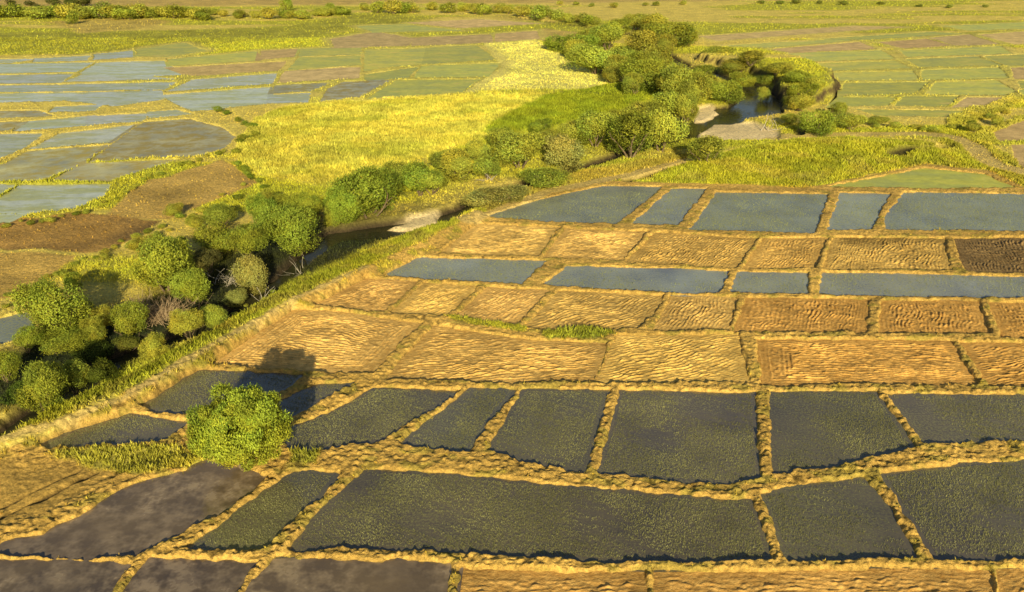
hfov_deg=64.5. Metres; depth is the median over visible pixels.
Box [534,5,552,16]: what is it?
tree
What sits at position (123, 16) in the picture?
tree
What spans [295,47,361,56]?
flooded paddy
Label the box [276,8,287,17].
tree
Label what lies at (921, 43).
stubble plot
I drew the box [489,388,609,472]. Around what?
flooded paddy
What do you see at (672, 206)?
flooded paddy
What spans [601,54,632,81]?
willow bush
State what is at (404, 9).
tree
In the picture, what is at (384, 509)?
flooded paddy
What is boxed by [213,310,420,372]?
ploughed plot
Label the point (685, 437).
flooded paddy
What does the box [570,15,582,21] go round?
tree
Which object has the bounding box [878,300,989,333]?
ploughed plot
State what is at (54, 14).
tree
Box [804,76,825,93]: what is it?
willow bush
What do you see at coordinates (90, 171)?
flooded paddy
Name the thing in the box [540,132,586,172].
willow tree
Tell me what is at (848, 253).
ploughed plot
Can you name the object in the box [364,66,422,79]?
flooded paddy
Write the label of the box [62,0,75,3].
tree
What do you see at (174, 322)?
willow tree
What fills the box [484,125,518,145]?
willow bush
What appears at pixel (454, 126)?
grass
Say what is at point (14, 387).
willow tree
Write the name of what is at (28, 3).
tree
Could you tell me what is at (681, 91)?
willow bush
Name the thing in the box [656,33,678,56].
willow bush
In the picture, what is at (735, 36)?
stubble plot
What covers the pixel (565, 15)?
tree
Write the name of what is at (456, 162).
willow tree
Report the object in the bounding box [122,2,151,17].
tree
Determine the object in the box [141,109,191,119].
flooded paddy
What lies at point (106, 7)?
tree
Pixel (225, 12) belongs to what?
tree
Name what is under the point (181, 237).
willow bush
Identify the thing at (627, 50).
willow bush
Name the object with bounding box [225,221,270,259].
willow tree
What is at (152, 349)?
willow tree
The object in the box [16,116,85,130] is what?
flooded paddy
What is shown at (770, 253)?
ploughed plot
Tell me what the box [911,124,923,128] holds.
shrub
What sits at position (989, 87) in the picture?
rice paddy
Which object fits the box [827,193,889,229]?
flooded paddy
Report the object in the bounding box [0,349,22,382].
willow tree
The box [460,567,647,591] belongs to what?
ploughed plot
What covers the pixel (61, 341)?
willow tree
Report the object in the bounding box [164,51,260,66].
flooded paddy
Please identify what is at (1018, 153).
stubble plot
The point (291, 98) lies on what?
flooded paddy
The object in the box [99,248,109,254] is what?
shrub
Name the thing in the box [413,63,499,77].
flooded paddy
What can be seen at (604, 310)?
ploughed plot
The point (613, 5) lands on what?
tree
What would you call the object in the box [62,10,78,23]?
tree
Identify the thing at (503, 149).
willow tree
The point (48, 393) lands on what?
willow tree
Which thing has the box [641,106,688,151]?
willow tree
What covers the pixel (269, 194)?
willow bush
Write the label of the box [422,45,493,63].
rice paddy
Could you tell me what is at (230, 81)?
flooded paddy
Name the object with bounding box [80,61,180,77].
flooded paddy
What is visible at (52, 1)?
tree
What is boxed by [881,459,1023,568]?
flooded paddy
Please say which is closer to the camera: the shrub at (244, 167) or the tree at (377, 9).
the shrub at (244, 167)
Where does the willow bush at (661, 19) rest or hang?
on the ground at (34, 500)
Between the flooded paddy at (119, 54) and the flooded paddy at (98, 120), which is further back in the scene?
the flooded paddy at (119, 54)
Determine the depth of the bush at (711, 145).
166.91 m
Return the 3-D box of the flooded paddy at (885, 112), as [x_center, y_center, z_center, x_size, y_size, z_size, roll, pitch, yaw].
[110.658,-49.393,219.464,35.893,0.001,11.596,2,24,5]
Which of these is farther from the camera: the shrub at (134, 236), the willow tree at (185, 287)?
the shrub at (134, 236)
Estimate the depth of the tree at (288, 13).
457.96 m
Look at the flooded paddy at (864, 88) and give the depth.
254.51 m
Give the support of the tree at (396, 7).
on the ground at (34, 500)
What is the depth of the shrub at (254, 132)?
192.45 m
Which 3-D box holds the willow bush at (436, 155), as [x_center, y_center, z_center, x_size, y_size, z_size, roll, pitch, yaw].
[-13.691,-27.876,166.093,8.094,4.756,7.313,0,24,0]
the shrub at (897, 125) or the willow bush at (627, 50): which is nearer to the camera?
the shrub at (897, 125)
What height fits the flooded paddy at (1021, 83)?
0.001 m
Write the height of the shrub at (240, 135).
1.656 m
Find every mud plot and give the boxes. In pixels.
[0,459,266,566]
[0,563,130,591]
[123,557,257,591]
[233,558,462,591]
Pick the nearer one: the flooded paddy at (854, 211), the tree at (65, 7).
the flooded paddy at (854, 211)
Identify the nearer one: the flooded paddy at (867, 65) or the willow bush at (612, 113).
the willow bush at (612, 113)
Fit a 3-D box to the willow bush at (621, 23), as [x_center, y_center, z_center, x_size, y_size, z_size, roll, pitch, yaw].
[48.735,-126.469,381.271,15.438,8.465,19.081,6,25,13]
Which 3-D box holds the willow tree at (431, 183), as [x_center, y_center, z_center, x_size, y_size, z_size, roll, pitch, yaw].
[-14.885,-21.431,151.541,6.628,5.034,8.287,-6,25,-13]
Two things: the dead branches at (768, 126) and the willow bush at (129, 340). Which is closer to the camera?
the willow bush at (129, 340)
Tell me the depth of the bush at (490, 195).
146.05 m
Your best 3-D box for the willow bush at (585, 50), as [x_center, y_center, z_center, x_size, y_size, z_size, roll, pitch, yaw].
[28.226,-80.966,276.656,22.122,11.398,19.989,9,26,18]
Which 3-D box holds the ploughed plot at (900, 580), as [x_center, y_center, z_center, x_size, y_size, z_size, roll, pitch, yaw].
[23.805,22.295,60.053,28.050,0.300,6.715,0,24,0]
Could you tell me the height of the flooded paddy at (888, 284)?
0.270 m
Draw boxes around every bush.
[62,270,83,292]
[110,334,140,350]
[127,234,152,251]
[162,202,184,215]
[164,234,188,253]
[183,214,205,229]
[184,381,293,471]
[222,287,247,307]
[260,188,283,203]
[426,149,453,170]
[459,183,531,210]
[465,139,491,161]
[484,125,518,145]
[528,117,551,132]
[532,128,561,146]
[541,32,597,52]
[561,43,625,73]
[563,39,587,59]
[576,27,596,41]
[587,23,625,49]
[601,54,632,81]
[601,65,621,82]
[603,18,633,36]
[604,108,622,129]
[608,45,645,58]
[616,56,679,91]
[621,12,645,30]
[622,71,644,93]
[624,28,657,57]
[624,51,665,72]
[637,44,674,67]
[639,11,668,30]
[642,20,699,46]
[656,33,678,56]
[656,61,694,95]
[672,69,713,102]
[673,91,699,126]
[679,84,700,103]
[690,63,716,76]
[700,45,739,52]
[701,75,719,88]
[708,79,744,104]
[721,59,746,73]
[729,71,756,87]
[737,49,766,65]
[754,73,774,84]
[755,86,770,100]
[758,61,795,73]
[780,113,798,123]
[782,69,812,82]
[784,82,820,97]
[785,93,815,110]
[796,108,837,136]
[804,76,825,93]
[830,101,848,116]
[834,112,869,129]
[865,115,891,124]
[964,122,982,131]
[989,114,1003,125]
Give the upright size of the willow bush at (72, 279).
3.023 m
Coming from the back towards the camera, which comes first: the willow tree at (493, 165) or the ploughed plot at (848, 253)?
the willow tree at (493, 165)
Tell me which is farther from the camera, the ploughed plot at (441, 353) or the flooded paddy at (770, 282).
the flooded paddy at (770, 282)
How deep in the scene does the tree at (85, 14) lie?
450.61 m
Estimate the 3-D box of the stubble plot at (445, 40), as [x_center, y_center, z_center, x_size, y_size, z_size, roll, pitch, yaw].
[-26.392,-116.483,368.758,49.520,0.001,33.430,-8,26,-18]
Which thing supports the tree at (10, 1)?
on the ground at (34, 500)
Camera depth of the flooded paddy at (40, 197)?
150.84 m
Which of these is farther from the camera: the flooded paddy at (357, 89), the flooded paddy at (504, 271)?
the flooded paddy at (357, 89)
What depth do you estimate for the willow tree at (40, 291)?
96.35 m
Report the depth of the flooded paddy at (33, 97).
242.30 m
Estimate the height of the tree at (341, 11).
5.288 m
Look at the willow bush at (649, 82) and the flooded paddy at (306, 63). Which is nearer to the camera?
the willow bush at (649, 82)
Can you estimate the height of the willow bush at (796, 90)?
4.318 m
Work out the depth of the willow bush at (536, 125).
198.26 m
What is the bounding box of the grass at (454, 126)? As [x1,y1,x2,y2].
[0,0,1023,582]
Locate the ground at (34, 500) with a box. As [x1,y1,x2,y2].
[0,0,1023,591]
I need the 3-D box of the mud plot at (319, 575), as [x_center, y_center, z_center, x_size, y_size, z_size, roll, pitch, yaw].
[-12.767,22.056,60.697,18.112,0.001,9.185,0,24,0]
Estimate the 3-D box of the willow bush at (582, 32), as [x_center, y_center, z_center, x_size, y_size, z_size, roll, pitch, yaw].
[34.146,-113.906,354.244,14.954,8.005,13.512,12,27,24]
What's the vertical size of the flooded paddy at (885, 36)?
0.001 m
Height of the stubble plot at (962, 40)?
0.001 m
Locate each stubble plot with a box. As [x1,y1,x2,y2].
[163,61,285,75]
[255,49,297,60]
[273,67,359,82]
[329,32,408,47]
[408,19,540,27]
[408,34,491,45]
[492,31,539,41]
[699,26,897,40]
[773,42,874,52]
[879,38,950,47]
[930,34,996,45]
[952,97,1000,107]
[980,31,1023,43]
[994,121,1023,141]
[1010,67,1023,78]
[1011,145,1023,167]
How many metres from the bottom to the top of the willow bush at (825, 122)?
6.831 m
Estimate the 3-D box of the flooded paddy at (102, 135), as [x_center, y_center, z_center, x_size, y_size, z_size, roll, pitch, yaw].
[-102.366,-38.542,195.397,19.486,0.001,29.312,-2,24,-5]
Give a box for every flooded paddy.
[0,58,44,62]
[0,62,93,72]
[0,73,73,83]
[0,82,175,91]
[0,92,81,102]
[0,110,53,117]
[0,121,27,130]
[0,133,41,157]
[0,145,103,180]
[0,184,23,196]
[0,184,109,211]
[0,211,39,222]
[0,313,32,343]
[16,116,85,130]
[31,124,134,148]
[33,56,89,61]
[41,413,186,448]
[43,103,111,112]
[51,160,174,180]
[57,74,171,82]
[64,91,162,105]
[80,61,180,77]
[85,113,142,125]
[85,119,235,160]
[93,50,132,59]
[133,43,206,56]
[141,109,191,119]
[142,370,306,416]
[157,87,269,110]
[159,73,276,92]
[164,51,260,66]
[187,470,339,550]
[266,93,310,103]
[267,83,328,94]
[274,469,771,571]
[277,382,353,417]
[284,387,453,450]
[288,55,360,70]
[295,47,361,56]
[320,80,389,101]
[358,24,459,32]
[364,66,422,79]
[386,257,545,283]
[401,387,512,451]
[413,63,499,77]
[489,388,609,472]
[490,186,660,223]
[544,266,728,296]
[590,389,760,484]
[633,189,705,224]
[688,192,826,232]
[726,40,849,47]
[729,271,808,293]
[757,477,916,568]
[769,391,914,472]
[788,50,892,60]
[818,61,910,69]
[819,273,1023,297]
[825,97,895,107]
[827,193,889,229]
[828,32,959,39]
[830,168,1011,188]
[834,71,917,80]
[837,82,927,96]
[857,109,964,116]
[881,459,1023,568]
[884,192,1023,230]
[884,393,1023,443]
[894,96,958,106]
[900,46,1012,56]
[906,56,1000,66]
[921,67,1007,79]
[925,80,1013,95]
[943,22,1023,29]
[985,54,1023,65]
[1017,81,1023,89]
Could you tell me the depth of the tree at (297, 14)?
452.45 m
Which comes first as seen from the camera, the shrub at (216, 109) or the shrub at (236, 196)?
the shrub at (236, 196)
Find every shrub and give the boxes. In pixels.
[0,222,11,227]
[26,219,34,224]
[42,216,56,222]
[71,210,80,215]
[81,209,88,213]
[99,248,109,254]
[100,253,109,260]
[130,233,140,238]
[143,228,152,233]
[158,223,165,228]
[174,211,184,217]
[195,206,206,212]
[211,106,222,111]
[231,147,240,153]
[231,160,241,165]
[232,193,242,199]
[236,134,246,139]
[236,164,249,170]
[243,168,251,175]
[246,173,254,179]
[250,130,257,136]
[889,121,902,127]
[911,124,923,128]
[927,126,942,132]
[1001,109,1011,113]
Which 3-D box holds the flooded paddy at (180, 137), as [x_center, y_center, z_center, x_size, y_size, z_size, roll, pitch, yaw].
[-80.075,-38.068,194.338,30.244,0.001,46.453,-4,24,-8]
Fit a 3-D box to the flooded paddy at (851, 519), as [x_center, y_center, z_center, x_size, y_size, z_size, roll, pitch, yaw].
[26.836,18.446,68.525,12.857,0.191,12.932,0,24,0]
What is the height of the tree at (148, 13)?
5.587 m
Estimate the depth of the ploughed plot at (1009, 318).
103.50 m
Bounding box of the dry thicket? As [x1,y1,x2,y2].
[96,287,213,342]
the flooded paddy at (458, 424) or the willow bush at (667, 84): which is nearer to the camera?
the flooded paddy at (458, 424)
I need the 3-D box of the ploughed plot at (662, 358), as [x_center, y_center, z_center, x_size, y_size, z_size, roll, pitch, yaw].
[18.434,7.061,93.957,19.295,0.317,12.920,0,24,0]
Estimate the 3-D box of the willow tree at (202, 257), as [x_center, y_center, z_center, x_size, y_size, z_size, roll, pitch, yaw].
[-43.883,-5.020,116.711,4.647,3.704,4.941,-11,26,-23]
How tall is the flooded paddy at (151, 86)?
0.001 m
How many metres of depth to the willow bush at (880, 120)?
203.37 m
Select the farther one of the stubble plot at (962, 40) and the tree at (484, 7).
the tree at (484, 7)
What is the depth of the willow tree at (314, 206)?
138.53 m
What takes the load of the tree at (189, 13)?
on the ground at (34, 500)
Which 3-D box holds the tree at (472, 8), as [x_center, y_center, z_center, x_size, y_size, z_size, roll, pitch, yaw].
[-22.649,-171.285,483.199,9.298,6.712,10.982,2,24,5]
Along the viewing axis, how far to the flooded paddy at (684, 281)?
114.92 m
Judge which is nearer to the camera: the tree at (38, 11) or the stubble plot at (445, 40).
the stubble plot at (445, 40)
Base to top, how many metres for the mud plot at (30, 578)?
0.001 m
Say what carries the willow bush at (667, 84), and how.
on the ground at (34, 500)
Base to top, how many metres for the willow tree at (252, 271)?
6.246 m
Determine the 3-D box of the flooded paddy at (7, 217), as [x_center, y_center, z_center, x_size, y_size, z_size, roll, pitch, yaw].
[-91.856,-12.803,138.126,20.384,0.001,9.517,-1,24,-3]
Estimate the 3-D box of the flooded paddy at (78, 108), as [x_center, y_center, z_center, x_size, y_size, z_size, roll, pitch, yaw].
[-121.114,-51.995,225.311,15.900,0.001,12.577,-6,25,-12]
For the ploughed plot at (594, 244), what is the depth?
127.90 m
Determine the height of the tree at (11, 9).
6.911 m
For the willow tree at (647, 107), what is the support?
on the ground at (34, 500)
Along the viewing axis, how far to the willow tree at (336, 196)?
135.15 m
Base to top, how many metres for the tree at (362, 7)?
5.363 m
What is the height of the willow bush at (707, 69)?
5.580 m
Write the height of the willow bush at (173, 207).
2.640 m
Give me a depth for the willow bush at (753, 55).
279.33 m
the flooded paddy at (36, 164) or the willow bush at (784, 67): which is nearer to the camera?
the flooded paddy at (36, 164)
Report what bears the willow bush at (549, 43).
on the ground at (34, 500)
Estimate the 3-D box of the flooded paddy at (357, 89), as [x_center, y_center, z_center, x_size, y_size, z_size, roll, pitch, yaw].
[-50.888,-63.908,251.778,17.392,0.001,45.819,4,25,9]
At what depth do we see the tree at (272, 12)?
451.85 m
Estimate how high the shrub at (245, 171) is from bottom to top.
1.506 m
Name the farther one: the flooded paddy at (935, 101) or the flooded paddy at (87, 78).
the flooded paddy at (87, 78)
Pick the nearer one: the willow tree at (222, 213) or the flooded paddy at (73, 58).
the willow tree at (222, 213)
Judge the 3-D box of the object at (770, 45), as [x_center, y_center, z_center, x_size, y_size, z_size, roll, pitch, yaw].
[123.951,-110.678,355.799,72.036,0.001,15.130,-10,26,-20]
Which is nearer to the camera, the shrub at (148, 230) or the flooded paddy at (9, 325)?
the flooded paddy at (9, 325)
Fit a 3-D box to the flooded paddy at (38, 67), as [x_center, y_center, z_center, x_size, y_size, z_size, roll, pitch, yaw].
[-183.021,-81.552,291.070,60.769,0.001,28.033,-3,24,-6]
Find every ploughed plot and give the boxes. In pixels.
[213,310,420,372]
[316,278,415,310]
[386,325,610,383]
[391,283,476,315]
[441,224,558,255]
[457,287,548,323]
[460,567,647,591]
[524,291,662,329]
[544,228,646,259]
[594,334,749,382]
[626,232,756,267]
[653,296,736,330]
[653,568,999,591]
[730,297,869,332]
[743,237,827,268]
[757,339,977,386]
[823,237,951,269]
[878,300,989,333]
[954,237,1023,272]
[960,342,1023,386]
[988,302,1023,338]
[991,569,1023,591]
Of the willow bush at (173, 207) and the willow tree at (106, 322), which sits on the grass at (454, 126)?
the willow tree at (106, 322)
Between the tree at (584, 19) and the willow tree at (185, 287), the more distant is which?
the tree at (584, 19)
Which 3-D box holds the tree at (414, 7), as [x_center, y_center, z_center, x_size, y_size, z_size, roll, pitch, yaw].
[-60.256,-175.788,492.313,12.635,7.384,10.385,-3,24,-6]
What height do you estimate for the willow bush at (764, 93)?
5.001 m
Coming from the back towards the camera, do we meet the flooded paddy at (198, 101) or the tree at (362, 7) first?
the tree at (362, 7)
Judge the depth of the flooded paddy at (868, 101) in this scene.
235.03 m
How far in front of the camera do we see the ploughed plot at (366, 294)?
109.97 m
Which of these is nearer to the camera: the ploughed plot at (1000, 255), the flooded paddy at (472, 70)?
the ploughed plot at (1000, 255)
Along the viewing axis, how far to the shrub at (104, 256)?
121.56 m
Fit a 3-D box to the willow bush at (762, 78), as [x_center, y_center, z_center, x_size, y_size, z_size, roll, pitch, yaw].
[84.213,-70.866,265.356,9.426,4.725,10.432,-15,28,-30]
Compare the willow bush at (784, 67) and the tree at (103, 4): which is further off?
the tree at (103, 4)
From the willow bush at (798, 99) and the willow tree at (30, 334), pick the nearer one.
the willow tree at (30, 334)
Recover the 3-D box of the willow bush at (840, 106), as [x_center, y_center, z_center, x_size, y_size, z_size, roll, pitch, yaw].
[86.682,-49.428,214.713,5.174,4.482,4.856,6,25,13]
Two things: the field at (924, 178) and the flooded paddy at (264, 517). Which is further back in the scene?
the field at (924, 178)
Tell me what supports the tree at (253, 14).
on the ground at (34, 500)
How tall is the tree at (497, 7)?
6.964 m
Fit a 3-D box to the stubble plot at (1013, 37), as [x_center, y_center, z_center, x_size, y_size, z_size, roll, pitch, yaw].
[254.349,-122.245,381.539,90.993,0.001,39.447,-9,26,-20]
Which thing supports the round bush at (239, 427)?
on the ground at (34, 500)
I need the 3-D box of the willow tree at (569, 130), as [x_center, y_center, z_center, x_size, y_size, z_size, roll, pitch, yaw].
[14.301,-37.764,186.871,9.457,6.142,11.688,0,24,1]
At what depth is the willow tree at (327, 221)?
135.13 m
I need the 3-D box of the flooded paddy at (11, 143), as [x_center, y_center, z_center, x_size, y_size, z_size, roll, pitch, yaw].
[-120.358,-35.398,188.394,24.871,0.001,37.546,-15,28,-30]
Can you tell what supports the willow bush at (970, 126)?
on the ground at (34, 500)
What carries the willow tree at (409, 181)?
on the ground at (34, 500)
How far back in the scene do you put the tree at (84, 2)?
530.75 m
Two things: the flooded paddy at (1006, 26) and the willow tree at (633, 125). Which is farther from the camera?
the flooded paddy at (1006, 26)
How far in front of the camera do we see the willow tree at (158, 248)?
107.72 m
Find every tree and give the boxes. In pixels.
[0,2,25,17]
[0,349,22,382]
[0,380,34,408]
[4,0,15,5]
[6,6,23,16]
[6,275,96,336]
[10,324,44,352]
[13,357,70,411]
[21,6,49,18]
[23,0,37,5]
[34,324,98,354]
[45,0,62,5]
[46,3,65,17]
[52,3,79,17]
[61,358,90,394]
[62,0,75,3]
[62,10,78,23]
[65,5,89,19]
[67,339,114,361]
[72,0,91,5]
[77,314,107,341]
[80,9,97,17]
[81,5,100,16]
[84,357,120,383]
[88,303,114,328]
[90,0,112,18]
[97,3,120,17]
[108,299,150,335]
[109,5,139,19]
[117,5,142,19]
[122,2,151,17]
[128,231,195,291]
[138,331,169,358]
[143,8,158,17]
[154,5,176,17]
[161,3,187,18]
[167,307,204,339]
[168,267,212,303]
[184,7,205,18]
[191,221,241,254]
[191,247,221,273]
[193,8,213,19]
[198,304,228,328]
[203,202,240,227]
[208,8,221,14]
[216,9,227,15]
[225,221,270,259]
[229,253,268,295]
[232,10,244,18]
[234,8,250,17]
[243,192,277,228]
[249,10,262,17]
[255,201,320,257]
[258,7,278,18]
[267,193,295,215]
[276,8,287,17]
[278,0,292,9]
[281,8,295,18]
[290,191,323,214]
[291,9,312,18]
[309,9,324,15]
[319,7,330,15]
[321,162,404,220]
[322,185,365,223]
[322,205,344,226]
[323,2,334,7]
[330,7,336,14]
[335,7,351,14]
[358,2,369,10]
[368,0,387,12]
[379,159,413,186]
[380,0,402,13]
[394,2,412,13]
[400,158,440,195]
[402,0,421,12]
[417,168,448,194]
[426,3,437,9]
[438,147,477,182]
[439,2,458,12]
[456,1,465,9]
[459,3,469,11]
[467,3,481,13]
[470,153,502,178]
[476,2,492,14]
[485,130,548,168]
[491,1,506,12]
[502,4,514,13]
[514,5,530,16]
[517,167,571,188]
[529,4,547,19]
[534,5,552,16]
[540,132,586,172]
[551,9,566,19]
[554,120,594,145]
[561,12,575,22]
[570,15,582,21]
[570,108,613,146]
[578,12,592,25]
[586,16,601,24]
[606,107,655,157]
[609,2,618,7]
[618,99,663,124]
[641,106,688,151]
[651,88,686,118]
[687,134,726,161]
[838,0,847,4]
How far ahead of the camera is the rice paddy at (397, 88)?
256.19 m
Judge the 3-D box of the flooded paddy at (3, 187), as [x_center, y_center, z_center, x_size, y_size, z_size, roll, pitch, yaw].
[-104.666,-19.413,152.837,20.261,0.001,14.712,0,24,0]
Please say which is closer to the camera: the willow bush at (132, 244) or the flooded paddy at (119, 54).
the willow bush at (132, 244)
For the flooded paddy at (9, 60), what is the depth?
309.86 m
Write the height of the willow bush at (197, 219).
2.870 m
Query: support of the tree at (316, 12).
on the ground at (34, 500)
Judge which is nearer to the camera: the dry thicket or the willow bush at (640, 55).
the dry thicket
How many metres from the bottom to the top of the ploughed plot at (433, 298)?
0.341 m
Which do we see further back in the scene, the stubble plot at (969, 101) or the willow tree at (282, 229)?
the stubble plot at (969, 101)
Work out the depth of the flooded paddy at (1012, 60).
312.22 m
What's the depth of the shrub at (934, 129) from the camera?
198.12 m
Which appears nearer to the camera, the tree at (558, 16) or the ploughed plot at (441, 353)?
the ploughed plot at (441, 353)
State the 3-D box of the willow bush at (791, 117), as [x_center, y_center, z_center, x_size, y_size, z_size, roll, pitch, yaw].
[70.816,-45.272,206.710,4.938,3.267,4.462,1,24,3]
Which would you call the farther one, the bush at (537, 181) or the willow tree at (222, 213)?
the bush at (537, 181)
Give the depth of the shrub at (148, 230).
132.43 m
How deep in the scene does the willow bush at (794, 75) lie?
243.75 m
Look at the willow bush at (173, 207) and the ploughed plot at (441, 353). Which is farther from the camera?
the willow bush at (173, 207)
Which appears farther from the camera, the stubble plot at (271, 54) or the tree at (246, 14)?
the tree at (246, 14)
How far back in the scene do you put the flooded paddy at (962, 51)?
333.04 m
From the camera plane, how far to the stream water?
135.36 m
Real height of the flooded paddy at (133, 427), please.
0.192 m
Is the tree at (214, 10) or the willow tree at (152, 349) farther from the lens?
the tree at (214, 10)
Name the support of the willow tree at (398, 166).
on the ground at (34, 500)
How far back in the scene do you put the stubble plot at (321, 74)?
279.56 m
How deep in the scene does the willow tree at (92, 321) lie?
96.02 m
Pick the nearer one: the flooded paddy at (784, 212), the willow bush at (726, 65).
the flooded paddy at (784, 212)
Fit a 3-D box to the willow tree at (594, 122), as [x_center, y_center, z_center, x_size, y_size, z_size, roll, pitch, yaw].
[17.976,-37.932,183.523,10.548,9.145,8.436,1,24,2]
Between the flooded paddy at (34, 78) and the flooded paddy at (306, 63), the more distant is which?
the flooded paddy at (306, 63)
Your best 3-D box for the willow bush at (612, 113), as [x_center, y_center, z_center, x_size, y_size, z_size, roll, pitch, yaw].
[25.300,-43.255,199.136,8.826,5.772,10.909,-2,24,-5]
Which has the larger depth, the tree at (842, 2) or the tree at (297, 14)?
the tree at (842, 2)
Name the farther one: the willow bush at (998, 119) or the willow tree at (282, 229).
the willow bush at (998, 119)
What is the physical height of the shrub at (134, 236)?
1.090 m
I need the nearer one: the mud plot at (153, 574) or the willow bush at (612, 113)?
the mud plot at (153, 574)
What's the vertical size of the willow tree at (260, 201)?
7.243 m
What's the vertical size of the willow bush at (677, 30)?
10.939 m
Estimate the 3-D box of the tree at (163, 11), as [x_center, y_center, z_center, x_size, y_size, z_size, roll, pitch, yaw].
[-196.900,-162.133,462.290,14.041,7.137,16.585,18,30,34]
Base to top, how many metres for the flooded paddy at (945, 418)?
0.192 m
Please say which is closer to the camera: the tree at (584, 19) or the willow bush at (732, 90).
the willow bush at (732, 90)
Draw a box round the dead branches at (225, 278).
[206,264,257,285]
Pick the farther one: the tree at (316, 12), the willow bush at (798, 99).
the tree at (316, 12)
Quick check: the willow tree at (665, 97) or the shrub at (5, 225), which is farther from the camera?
the willow tree at (665, 97)
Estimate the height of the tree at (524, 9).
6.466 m
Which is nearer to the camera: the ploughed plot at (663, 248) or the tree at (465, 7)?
the ploughed plot at (663, 248)
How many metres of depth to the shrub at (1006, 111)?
218.45 m
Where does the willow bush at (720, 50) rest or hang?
on the ground at (34, 500)
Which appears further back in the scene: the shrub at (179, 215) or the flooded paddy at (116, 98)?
the flooded paddy at (116, 98)
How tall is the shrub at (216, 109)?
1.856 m
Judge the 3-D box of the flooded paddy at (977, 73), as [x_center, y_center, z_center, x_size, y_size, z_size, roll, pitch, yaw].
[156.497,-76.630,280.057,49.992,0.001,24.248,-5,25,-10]
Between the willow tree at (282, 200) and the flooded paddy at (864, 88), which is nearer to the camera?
the willow tree at (282, 200)
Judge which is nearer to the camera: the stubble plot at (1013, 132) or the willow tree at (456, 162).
the willow tree at (456, 162)
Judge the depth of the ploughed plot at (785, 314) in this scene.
104.21 m
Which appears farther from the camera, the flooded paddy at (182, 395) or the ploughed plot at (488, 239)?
the ploughed plot at (488, 239)
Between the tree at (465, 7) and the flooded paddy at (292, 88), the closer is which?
the flooded paddy at (292, 88)
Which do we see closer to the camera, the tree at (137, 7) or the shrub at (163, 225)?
the shrub at (163, 225)
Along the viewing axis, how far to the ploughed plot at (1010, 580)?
61.68 m
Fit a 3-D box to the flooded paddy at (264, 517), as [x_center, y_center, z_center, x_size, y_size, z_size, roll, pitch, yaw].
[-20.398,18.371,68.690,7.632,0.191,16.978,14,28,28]
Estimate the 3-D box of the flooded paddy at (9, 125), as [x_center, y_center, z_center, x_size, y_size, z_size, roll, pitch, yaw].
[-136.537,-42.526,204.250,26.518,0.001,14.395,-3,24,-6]
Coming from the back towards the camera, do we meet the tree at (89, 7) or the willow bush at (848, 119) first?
the tree at (89, 7)
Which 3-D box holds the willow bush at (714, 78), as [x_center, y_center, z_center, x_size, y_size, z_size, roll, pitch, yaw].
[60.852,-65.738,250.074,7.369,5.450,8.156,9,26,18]
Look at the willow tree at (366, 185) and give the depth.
139.44 m
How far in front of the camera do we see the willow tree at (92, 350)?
94.34 m
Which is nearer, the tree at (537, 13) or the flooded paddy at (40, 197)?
the flooded paddy at (40, 197)
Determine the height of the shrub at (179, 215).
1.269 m
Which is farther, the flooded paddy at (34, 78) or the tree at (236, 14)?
the tree at (236, 14)
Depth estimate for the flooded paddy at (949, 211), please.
142.31 m
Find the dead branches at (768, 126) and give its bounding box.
[760,116,784,130]
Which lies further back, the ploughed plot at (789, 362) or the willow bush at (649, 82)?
the willow bush at (649, 82)
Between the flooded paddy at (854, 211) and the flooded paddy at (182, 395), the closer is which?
the flooded paddy at (182, 395)
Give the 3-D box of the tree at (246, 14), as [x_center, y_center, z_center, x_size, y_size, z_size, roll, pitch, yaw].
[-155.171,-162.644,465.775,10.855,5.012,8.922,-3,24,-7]
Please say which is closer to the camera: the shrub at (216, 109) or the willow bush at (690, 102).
the willow bush at (690, 102)
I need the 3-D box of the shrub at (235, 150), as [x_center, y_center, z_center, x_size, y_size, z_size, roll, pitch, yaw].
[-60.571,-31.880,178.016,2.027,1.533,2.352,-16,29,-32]
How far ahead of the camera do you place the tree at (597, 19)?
425.63 m
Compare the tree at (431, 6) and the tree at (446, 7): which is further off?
the tree at (431, 6)
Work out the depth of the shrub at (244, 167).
166.15 m
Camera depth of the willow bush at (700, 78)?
224.43 m
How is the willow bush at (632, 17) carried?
on the ground at (34, 500)
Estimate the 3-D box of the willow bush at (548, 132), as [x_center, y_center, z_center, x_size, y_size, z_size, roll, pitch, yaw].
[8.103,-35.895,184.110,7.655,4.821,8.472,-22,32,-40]
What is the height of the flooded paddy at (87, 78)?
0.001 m
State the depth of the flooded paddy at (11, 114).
218.44 m
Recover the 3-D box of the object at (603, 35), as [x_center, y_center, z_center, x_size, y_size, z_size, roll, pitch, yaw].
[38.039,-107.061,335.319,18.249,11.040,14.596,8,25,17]
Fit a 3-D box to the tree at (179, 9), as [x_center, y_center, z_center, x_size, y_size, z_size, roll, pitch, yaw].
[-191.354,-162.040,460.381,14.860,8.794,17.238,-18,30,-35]
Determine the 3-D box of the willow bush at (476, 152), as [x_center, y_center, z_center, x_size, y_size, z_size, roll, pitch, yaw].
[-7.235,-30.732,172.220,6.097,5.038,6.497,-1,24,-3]
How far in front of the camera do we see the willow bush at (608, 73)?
258.30 m
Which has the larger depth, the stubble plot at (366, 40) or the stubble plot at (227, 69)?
the stubble plot at (366, 40)
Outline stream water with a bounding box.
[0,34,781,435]

